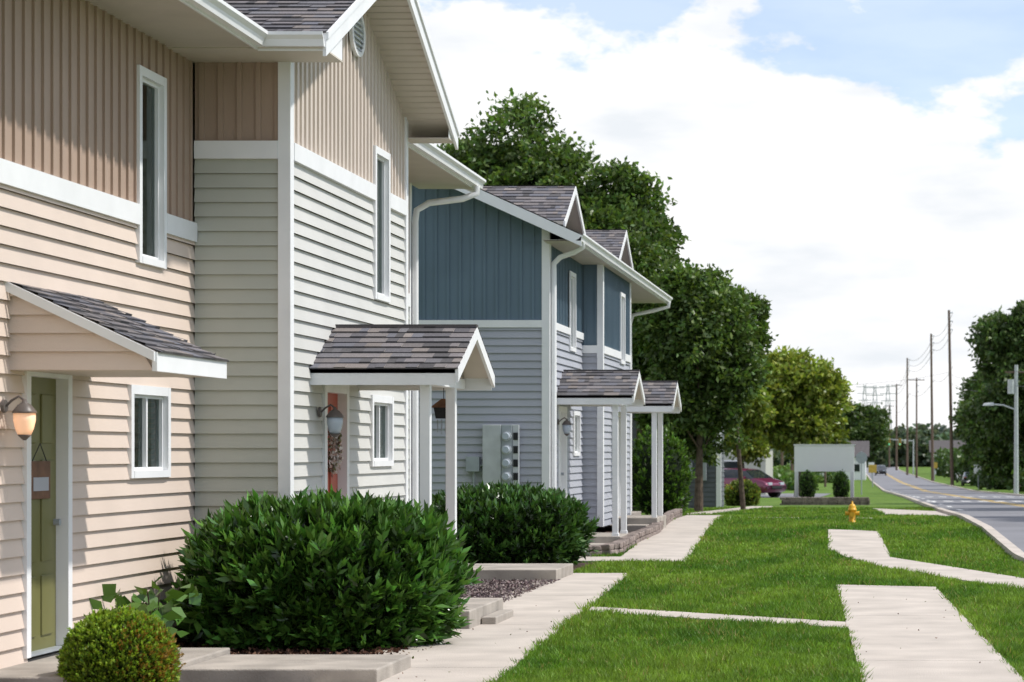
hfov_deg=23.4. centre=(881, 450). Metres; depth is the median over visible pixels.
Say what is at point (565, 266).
front upper siding
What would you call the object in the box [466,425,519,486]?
electric meter bank
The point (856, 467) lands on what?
window pane
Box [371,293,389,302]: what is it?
window sill
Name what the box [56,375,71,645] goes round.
door casing
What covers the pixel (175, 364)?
hood fascia
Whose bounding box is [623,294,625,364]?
window trim
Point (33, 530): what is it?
door panel
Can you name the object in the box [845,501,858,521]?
fire hydrant
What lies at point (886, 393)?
transmission tower
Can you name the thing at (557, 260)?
downspout
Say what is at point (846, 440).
oak tree
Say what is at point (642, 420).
maple tree
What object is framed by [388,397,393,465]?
window trim
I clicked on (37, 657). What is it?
foundation
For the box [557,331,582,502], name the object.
front siding
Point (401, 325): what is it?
ridge cap
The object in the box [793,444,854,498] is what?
entrance sign
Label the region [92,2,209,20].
soffit backing
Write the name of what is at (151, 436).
window blind
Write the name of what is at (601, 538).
concrete stoop
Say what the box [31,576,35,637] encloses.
door panel
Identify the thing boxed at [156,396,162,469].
window sash
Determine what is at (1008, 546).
road kerb
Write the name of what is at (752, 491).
shrub
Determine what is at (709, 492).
side siding
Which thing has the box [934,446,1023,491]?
roadside shrubs
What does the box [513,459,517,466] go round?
breaker window
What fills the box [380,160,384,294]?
window sash
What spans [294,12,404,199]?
front upper siding
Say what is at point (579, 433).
window trim
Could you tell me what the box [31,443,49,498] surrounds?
hanging door sign
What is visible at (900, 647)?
sidewalk
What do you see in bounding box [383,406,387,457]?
window sash
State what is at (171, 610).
broadleaf plant
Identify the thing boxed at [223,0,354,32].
gable shingles
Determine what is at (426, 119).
soffit groove
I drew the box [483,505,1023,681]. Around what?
lawn grass
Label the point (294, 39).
gutter
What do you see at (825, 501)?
stone planter
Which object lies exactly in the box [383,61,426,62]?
soffit groove
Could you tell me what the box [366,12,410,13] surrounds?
soffit groove
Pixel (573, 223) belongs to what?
dormer roof
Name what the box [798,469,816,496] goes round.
cone shrub
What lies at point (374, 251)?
window trim
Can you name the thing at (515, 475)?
breaker window
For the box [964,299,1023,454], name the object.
oak tree
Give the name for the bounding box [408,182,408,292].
siding
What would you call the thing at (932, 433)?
utility pole
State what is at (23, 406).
lantern cap
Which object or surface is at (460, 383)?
porch beam
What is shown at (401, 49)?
soffit groove
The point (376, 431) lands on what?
sash
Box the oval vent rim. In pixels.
[349,16,365,56]
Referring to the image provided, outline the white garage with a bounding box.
[724,446,772,494]
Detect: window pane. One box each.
[724,462,737,467]
[854,464,859,471]
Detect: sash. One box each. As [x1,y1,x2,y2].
[134,394,161,399]
[134,467,161,470]
[143,78,157,88]
[152,86,158,259]
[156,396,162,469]
[374,402,387,405]
[374,405,379,457]
[374,458,387,460]
[377,156,383,161]
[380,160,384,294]
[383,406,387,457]
[571,279,572,346]
[575,416,577,451]
[622,299,622,359]
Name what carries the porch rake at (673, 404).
attached to the porch roof
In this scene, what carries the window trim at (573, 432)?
attached to the front siding at (574, 475)
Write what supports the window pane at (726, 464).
in the white garage
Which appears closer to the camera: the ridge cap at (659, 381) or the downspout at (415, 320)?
the downspout at (415, 320)
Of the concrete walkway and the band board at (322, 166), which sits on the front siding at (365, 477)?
the band board at (322, 166)
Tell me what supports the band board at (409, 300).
on the siding at (408, 434)
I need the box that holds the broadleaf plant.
[89,575,202,637]
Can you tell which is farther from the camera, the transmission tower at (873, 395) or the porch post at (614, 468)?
the transmission tower at (873, 395)
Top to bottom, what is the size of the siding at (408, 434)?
3.410 m
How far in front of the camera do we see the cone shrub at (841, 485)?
89.34 m
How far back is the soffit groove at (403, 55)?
25.83 m
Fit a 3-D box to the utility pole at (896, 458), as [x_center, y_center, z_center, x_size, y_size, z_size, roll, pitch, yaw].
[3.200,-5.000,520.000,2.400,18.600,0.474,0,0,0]
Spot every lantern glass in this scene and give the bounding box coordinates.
[13,413,35,434]
[327,417,342,432]
[562,425,570,433]
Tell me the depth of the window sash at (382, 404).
25.87 m
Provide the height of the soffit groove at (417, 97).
0.022 m
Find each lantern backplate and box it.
[1,399,7,412]
[318,407,321,416]
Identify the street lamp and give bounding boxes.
[983,365,1023,493]
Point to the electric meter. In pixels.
(704, 471)
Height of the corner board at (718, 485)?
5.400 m
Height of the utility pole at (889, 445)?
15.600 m
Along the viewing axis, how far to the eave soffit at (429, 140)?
27.24 m
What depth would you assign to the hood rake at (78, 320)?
17.07 m
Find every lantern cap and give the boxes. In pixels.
[12,399,36,412]
[326,407,343,417]
[562,419,571,424]
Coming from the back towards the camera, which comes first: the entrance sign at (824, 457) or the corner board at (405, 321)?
the entrance sign at (824, 457)
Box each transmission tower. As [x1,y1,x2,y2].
[856,384,872,404]
[865,385,884,408]
[879,385,895,428]
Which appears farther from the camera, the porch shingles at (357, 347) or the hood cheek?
the porch shingles at (357, 347)
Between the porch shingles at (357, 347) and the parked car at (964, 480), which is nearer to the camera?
the porch shingles at (357, 347)
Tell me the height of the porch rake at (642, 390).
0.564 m
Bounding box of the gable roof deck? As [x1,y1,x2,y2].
[193,1,448,137]
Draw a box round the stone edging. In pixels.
[579,509,682,556]
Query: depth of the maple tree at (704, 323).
65.25 m
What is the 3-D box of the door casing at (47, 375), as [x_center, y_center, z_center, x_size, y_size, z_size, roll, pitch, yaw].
[-6.218,-0.585,17.900,0.123,0.090,0.800,0,0,0]
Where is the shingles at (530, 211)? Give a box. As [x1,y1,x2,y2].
[480,189,581,234]
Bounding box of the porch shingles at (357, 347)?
[309,326,475,368]
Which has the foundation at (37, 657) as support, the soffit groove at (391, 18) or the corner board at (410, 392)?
the corner board at (410, 392)
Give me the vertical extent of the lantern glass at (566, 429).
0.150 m
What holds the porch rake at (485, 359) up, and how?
attached to the porch roof at (474, 367)
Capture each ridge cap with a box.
[335,324,477,326]
[563,370,639,370]
[642,381,677,381]
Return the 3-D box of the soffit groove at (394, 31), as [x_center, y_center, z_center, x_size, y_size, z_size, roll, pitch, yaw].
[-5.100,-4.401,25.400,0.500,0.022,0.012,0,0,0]
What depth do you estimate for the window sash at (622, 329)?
48.00 m
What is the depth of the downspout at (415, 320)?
31.69 m
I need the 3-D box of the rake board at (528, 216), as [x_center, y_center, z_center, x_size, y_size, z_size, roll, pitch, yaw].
[-8.035,-4.826,39.235,6.330,3.032,0.030,0,0,0]
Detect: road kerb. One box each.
[866,467,1023,561]
[898,467,1023,495]
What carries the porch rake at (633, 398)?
attached to the porch fascia at (594, 400)
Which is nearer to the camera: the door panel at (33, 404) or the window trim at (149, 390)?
the door panel at (33, 404)
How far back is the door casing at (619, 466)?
47.10 m
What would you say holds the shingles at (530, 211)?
on the main roof deck
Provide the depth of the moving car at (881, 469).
398.12 m
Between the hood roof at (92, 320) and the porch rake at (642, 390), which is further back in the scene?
the porch rake at (642, 390)
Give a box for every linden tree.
[724,388,778,467]
[759,345,857,496]
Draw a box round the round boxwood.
[54,601,185,681]
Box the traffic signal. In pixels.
[888,439,913,473]
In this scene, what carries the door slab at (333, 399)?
attached to the front siding at (365, 477)
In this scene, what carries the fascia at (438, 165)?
attached to the main roof deck
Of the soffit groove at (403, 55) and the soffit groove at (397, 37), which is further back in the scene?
the soffit groove at (403, 55)
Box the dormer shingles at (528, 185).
[483,185,574,185]
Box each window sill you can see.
[134,470,168,477]
[140,256,164,267]
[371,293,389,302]
[374,460,392,466]
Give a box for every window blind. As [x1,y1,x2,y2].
[137,398,154,466]
[380,407,381,457]
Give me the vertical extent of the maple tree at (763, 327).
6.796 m
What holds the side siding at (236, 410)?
attached to the siding at (128, 534)
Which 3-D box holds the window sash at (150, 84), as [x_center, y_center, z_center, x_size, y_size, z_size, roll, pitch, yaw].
[-6.226,-3.111,20.440,0.048,0.028,0.554,0,0,0]
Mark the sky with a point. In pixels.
(856, 167)
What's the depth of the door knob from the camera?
18.20 m
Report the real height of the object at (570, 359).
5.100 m
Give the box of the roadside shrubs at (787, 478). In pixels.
[773,462,836,490]
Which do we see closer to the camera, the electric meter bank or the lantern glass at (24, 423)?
the lantern glass at (24, 423)
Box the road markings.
[888,474,1023,509]
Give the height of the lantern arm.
0.085 m
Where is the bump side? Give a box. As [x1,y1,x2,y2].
[582,265,596,344]
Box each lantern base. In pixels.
[18,435,30,439]
[330,433,339,437]
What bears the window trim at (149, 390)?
attached to the siding at (128, 534)
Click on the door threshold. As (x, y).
(45, 650)
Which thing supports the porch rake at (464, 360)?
attached to the porch roof at (397, 371)
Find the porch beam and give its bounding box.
[432,379,464,388]
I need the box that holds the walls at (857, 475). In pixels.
[822,457,865,479]
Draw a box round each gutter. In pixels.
[185,0,267,44]
[256,31,324,46]
[408,142,485,188]
[577,233,672,302]
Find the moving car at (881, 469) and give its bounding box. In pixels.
[875,465,886,475]
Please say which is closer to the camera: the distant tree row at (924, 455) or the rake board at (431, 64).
the rake board at (431, 64)
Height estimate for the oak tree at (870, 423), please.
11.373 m
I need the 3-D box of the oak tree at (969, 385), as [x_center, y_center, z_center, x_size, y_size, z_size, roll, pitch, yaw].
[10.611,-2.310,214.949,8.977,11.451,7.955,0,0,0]
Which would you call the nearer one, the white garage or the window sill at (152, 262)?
the window sill at (152, 262)
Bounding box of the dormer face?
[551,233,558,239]
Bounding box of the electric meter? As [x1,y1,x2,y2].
[703,463,706,480]
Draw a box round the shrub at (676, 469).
[632,425,696,514]
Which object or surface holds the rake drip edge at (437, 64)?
attached to the rake board at (431, 64)
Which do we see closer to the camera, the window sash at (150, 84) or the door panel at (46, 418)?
the door panel at (46, 418)
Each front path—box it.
[379,573,625,681]
[573,515,721,561]
[686,506,772,513]
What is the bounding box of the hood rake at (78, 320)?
[4,281,154,360]
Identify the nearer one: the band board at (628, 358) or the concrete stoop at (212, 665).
the concrete stoop at (212, 665)
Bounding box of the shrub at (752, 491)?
[724,479,760,505]
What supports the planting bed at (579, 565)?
on the ground at (877, 496)
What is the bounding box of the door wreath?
[328,429,343,476]
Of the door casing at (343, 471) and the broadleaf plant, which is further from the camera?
the door casing at (343, 471)
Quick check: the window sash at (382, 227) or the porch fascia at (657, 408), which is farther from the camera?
the porch fascia at (657, 408)
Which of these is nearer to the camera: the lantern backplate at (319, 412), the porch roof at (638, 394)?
the lantern backplate at (319, 412)
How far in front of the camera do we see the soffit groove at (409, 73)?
26.16 m
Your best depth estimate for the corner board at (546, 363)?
39.76 m
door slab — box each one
[31,377,55,651]
[328,393,337,492]
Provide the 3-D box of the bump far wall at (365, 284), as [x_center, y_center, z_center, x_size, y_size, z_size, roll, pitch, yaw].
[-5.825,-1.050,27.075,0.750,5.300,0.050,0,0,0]
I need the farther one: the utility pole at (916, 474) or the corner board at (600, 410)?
the utility pole at (916, 474)
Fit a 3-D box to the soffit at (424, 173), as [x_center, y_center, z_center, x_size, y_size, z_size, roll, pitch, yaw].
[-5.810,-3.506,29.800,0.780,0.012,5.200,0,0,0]
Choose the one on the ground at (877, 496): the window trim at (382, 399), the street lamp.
the street lamp
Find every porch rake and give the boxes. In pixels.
[455,327,476,381]
[476,327,494,387]
[632,371,639,402]
[639,376,644,404]
[672,382,677,409]
[677,387,680,411]
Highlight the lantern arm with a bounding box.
[6,395,23,406]
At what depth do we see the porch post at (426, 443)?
22.70 m
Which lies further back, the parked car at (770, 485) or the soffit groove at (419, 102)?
the parked car at (770, 485)
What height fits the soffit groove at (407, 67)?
0.022 m
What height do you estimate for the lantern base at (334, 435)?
0.040 m
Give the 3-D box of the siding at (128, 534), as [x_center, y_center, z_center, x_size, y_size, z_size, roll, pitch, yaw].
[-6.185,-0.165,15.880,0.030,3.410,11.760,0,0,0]
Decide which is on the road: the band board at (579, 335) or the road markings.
the road markings
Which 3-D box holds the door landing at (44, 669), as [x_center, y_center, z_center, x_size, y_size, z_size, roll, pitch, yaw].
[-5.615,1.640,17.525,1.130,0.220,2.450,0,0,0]
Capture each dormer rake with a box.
[563,186,575,226]
[575,188,585,233]
[619,230,626,259]
[626,234,633,268]
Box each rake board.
[323,0,375,55]
[407,0,457,149]
[455,189,581,245]
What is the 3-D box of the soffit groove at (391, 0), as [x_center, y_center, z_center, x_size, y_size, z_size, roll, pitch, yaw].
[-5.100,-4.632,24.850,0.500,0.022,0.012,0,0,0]
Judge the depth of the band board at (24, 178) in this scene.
18.26 m
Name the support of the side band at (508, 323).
attached to the side siding at (513, 396)
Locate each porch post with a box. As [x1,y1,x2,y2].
[420,385,431,512]
[446,388,456,538]
[612,405,617,532]
[621,405,626,530]
[652,412,656,517]
[658,412,662,515]
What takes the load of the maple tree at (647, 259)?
on the ground at (877, 496)
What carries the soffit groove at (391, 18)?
attached to the gable roof deck
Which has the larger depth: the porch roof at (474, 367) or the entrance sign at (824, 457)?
the entrance sign at (824, 457)
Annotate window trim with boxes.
[126,384,133,477]
[127,65,142,262]
[134,385,167,395]
[143,67,163,85]
[159,77,166,268]
[163,388,170,476]
[363,395,373,466]
[366,145,376,298]
[374,395,391,403]
[377,146,388,159]
[379,153,390,302]
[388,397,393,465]
[565,271,570,350]
[570,411,574,455]
[573,278,575,348]
[578,412,580,455]
[617,292,621,363]
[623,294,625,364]
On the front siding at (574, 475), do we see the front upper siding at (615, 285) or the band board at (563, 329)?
the band board at (563, 329)
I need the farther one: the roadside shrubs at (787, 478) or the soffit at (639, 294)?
the roadside shrubs at (787, 478)
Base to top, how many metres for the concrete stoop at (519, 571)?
0.220 m
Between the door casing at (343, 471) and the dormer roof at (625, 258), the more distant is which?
the dormer roof at (625, 258)
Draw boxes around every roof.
[9,282,215,358]
[310,329,458,372]
[461,344,487,377]
[559,199,582,239]
[621,242,630,266]
[635,383,641,398]
[674,394,678,406]
[847,441,868,456]
[929,440,966,452]
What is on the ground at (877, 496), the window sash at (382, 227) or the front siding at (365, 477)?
the front siding at (365, 477)
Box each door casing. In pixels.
[10,371,30,658]
[31,372,67,378]
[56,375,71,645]
[312,385,327,492]
[328,385,346,393]
[338,385,348,498]
[557,406,559,494]
[560,406,565,412]
[561,407,566,497]
[618,412,620,515]
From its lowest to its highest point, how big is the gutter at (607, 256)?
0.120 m
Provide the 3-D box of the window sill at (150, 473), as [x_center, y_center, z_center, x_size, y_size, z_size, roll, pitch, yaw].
[-6.205,0.200,20.390,0.110,0.060,0.950,0,0,0]
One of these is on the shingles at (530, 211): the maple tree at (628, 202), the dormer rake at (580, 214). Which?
the dormer rake at (580, 214)
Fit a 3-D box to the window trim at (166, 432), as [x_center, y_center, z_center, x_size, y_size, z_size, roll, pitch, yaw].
[-6.207,-0.155,20.902,0.105,0.770,0.075,0,0,0]
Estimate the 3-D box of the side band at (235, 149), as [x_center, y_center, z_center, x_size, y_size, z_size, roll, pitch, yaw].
[-5.800,-2.700,21.735,0.750,0.160,0.050,0,0,0]
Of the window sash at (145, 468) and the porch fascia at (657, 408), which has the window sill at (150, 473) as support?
the window sash at (145, 468)
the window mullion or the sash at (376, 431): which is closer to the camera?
the window mullion
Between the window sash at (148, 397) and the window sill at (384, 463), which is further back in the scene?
the window sill at (384, 463)
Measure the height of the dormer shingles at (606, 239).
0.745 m
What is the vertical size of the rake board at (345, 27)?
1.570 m
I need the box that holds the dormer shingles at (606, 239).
[585,230,625,257]
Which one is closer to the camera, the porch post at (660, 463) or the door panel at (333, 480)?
the door panel at (333, 480)
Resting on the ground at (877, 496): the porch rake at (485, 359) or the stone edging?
the stone edging
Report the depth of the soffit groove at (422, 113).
26.93 m
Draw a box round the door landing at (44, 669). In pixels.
[0,648,229,681]
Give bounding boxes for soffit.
[85,0,249,46]
[168,47,342,61]
[408,138,452,142]
[408,148,471,188]
[544,241,574,243]
[551,244,663,302]
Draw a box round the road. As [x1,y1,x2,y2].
[866,467,1023,551]
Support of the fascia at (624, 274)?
attached to the main roof deck
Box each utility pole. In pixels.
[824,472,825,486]
[887,405,889,467]
[891,384,901,469]
[906,358,909,474]
[909,378,919,477]
[930,334,933,480]
[948,310,953,484]
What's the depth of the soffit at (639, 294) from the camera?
44.60 m
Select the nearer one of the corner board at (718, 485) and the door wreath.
the door wreath
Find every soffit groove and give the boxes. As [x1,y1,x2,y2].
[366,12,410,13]
[370,18,412,19]
[370,25,414,25]
[371,6,408,6]
[373,31,416,31]
[376,0,406,0]
[376,37,418,38]
[377,43,420,44]
[380,49,422,50]
[383,55,424,56]
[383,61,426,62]
[386,67,428,68]
[389,73,430,74]
[390,79,432,79]
[393,85,434,85]
[395,90,436,91]
[396,96,438,97]
[399,102,439,102]
[401,107,441,108]
[402,113,443,113]
[407,118,445,119]
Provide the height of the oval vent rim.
0.480 m
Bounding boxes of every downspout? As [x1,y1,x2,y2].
[412,185,479,506]
[551,241,584,489]
[631,302,669,510]
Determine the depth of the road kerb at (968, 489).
203.13 m
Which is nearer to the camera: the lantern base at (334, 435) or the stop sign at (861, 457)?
the lantern base at (334, 435)
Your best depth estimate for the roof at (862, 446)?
333.15 m
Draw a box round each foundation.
[27,626,187,661]
[597,511,640,528]
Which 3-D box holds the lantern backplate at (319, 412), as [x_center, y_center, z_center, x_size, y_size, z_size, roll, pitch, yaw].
[-5.310,-0.360,22.860,0.020,0.099,0.099,0,0,0]
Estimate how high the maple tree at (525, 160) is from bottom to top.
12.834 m
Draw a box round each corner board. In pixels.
[278,62,293,502]
[394,117,407,503]
[408,182,411,504]
[542,229,550,489]
[597,265,603,526]
[626,283,630,514]
[716,432,720,506]
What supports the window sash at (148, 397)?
attached to the window trim at (149, 390)
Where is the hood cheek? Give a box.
[11,296,151,366]
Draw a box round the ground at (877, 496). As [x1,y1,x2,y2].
[632,465,1023,646]
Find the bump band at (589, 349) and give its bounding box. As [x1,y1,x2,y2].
[581,345,596,352]
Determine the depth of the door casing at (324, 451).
23.06 m
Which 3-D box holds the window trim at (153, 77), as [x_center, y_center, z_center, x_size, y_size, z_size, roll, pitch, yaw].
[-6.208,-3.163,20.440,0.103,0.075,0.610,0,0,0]
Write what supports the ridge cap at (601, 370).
on the porch shingles at (600, 383)
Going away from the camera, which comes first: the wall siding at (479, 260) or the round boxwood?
the round boxwood
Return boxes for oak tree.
[786,419,854,461]
[841,401,892,461]
[948,364,1023,491]
[948,376,979,464]
[950,362,1003,484]
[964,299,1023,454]
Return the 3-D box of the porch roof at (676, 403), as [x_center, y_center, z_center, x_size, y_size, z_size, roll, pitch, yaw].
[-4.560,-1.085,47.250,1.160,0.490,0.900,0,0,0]
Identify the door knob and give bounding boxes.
[53,519,60,524]
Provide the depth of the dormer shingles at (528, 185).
41.68 m
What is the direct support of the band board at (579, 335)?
on the front siding at (574, 475)
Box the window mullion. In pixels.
[140,398,147,466]
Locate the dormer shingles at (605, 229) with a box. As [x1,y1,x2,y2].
[585,229,625,229]
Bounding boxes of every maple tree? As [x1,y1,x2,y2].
[433,87,609,201]
[577,156,690,268]
[620,226,687,510]
[631,255,772,511]
[632,382,723,508]
[726,283,778,509]
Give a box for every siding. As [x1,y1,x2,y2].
[0,0,192,221]
[0,183,195,668]
[7,293,151,369]
[194,159,277,536]
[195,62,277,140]
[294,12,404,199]
[294,163,405,503]
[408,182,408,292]
[408,307,408,498]
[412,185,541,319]
[419,327,541,498]
[551,246,581,331]
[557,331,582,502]
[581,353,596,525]
[604,266,629,354]
[604,354,629,525]
[632,413,715,507]
[721,427,724,506]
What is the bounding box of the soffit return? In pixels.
[330,39,341,59]
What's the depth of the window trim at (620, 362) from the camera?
47.35 m
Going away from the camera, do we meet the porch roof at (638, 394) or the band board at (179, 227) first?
the band board at (179, 227)
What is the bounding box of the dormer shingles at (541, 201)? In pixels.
[482,186,574,220]
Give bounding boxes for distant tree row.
[773,422,963,466]
[913,423,953,436]
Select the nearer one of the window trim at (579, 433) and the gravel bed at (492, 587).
the gravel bed at (492, 587)
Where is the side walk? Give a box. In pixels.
[828,529,1023,587]
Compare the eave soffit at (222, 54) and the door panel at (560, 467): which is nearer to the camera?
the eave soffit at (222, 54)
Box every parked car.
[724,468,786,496]
[960,472,977,485]
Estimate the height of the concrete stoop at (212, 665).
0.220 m
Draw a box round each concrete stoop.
[0,648,410,681]
[453,598,512,628]
[468,563,572,580]
[588,533,627,544]
[618,515,665,532]
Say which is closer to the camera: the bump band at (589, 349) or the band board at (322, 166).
the band board at (322, 166)
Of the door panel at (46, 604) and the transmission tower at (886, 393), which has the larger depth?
the transmission tower at (886, 393)
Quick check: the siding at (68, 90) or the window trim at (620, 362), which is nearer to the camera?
the siding at (68, 90)
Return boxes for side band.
[194,141,277,158]
[419,320,541,326]
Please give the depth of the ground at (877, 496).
166.09 m
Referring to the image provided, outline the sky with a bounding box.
[419,0,1023,429]
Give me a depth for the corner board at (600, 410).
44.26 m
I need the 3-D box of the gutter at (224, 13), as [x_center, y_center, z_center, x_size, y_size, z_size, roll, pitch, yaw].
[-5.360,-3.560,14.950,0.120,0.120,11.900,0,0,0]
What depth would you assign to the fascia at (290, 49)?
21.00 m
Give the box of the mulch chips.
[175,638,408,653]
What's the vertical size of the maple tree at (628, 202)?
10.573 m
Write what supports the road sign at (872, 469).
on the ground at (877, 496)
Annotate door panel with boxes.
[31,393,35,442]
[31,460,35,562]
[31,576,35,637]
[41,394,52,443]
[41,460,52,560]
[41,574,52,635]
[330,472,336,491]
[560,447,560,488]
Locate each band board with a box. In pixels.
[0,158,139,224]
[167,213,196,241]
[294,143,375,199]
[391,193,406,215]
[408,293,410,306]
[557,323,570,334]
[576,330,583,339]
[604,346,620,358]
[626,354,630,362]
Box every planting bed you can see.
[573,563,589,569]
[595,525,619,532]
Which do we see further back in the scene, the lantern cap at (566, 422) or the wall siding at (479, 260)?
the lantern cap at (566, 422)
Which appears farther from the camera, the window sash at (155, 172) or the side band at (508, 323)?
the side band at (508, 323)
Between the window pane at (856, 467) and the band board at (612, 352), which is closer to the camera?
the band board at (612, 352)
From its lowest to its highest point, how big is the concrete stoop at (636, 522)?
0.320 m
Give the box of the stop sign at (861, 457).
[856,451,866,494]
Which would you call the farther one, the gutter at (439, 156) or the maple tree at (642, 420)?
the maple tree at (642, 420)
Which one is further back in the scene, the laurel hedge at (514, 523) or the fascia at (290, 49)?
the laurel hedge at (514, 523)
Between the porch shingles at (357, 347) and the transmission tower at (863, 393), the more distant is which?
the transmission tower at (863, 393)
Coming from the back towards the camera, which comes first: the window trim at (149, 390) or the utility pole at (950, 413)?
the utility pole at (950, 413)
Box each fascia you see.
[152,352,226,378]
[179,0,257,49]
[258,48,322,50]
[309,369,455,384]
[357,378,491,390]
[408,145,472,188]
[557,396,631,404]
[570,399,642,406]
[585,247,666,303]
[618,404,671,411]
[627,407,679,412]
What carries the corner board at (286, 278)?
on the foundation
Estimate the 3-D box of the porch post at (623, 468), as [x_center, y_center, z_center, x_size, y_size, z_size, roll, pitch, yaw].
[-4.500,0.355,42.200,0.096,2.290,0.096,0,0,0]
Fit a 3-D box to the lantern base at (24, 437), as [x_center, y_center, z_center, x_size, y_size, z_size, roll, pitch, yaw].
[-6.020,-0.090,16.980,0.100,0.040,0.100,0,0,0]
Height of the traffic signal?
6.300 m
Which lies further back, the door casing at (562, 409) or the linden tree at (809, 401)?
the linden tree at (809, 401)
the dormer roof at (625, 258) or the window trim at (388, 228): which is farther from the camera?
the dormer roof at (625, 258)
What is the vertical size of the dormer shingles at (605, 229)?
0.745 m
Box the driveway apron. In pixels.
[876,508,950,515]
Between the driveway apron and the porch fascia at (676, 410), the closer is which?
the porch fascia at (676, 410)
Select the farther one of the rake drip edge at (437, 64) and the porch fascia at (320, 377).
the rake drip edge at (437, 64)
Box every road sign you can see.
[869,465,876,486]
[934,462,936,479]
[974,465,981,489]
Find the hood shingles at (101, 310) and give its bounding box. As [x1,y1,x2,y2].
[13,282,228,361]
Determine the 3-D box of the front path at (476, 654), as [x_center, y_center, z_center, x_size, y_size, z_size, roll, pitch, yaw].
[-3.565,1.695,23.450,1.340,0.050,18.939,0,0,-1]
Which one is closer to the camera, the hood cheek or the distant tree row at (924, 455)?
the hood cheek
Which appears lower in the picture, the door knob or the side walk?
the side walk
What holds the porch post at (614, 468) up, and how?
on the post base
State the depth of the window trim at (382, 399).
25.70 m
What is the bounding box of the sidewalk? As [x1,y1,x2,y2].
[838,585,1023,681]
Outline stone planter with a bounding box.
[780,497,869,504]
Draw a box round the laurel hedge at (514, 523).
[419,479,599,565]
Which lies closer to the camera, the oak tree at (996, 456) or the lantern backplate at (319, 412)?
the lantern backplate at (319, 412)
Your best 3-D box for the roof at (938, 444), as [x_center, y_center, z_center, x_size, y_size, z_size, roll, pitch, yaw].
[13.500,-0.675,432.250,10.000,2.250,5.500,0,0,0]
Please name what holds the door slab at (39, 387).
attached to the siding at (128, 534)
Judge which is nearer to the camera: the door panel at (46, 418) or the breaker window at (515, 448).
the door panel at (46, 418)
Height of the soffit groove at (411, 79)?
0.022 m
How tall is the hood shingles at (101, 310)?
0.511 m
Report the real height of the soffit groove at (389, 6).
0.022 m
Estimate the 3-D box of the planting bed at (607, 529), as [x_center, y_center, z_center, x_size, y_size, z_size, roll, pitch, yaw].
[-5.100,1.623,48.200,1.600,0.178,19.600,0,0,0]
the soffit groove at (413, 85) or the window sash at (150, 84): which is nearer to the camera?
the window sash at (150, 84)
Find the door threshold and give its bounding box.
[31,646,61,656]
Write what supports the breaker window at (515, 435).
in the electric meter bank
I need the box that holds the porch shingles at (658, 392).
[642,382,676,403]
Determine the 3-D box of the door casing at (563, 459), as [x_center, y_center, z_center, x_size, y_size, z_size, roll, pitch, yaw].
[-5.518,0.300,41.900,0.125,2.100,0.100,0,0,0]
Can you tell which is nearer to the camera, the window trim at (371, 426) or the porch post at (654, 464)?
the window trim at (371, 426)
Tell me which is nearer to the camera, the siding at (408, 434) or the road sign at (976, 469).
the siding at (408, 434)
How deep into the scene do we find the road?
106.04 m
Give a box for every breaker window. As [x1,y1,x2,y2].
[513,433,517,439]
[513,446,517,452]
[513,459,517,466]
[513,473,517,479]
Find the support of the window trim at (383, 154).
attached to the front upper siding at (348, 113)
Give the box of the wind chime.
[432,388,445,433]
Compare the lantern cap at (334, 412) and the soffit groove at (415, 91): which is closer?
the lantern cap at (334, 412)
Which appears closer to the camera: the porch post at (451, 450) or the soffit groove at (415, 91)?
the porch post at (451, 450)
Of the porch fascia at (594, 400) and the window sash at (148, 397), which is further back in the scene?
the porch fascia at (594, 400)
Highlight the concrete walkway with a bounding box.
[589,606,846,627]
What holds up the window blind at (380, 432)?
attached to the window trim at (382, 399)
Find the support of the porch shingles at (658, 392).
on the porch roof
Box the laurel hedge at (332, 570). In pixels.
[162,484,483,651]
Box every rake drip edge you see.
[326,0,363,38]
[415,0,459,136]
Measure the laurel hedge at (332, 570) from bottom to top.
1.534 m
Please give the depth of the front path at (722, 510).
70.65 m
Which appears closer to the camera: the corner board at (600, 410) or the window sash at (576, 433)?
the window sash at (576, 433)
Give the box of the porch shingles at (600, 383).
[557,371,638,395]
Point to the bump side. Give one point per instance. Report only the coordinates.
(589, 301)
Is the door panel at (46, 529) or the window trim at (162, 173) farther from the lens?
the window trim at (162, 173)
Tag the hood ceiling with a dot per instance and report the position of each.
(116, 373)
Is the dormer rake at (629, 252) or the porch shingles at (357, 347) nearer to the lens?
the porch shingles at (357, 347)
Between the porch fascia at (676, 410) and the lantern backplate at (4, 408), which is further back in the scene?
the porch fascia at (676, 410)
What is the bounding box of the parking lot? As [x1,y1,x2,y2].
[761,493,831,497]
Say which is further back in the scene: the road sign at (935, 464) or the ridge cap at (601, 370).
the road sign at (935, 464)
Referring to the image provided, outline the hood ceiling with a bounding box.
[17,370,201,376]
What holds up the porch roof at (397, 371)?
attached to the front siding at (365, 477)
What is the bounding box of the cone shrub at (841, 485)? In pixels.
[832,469,849,496]

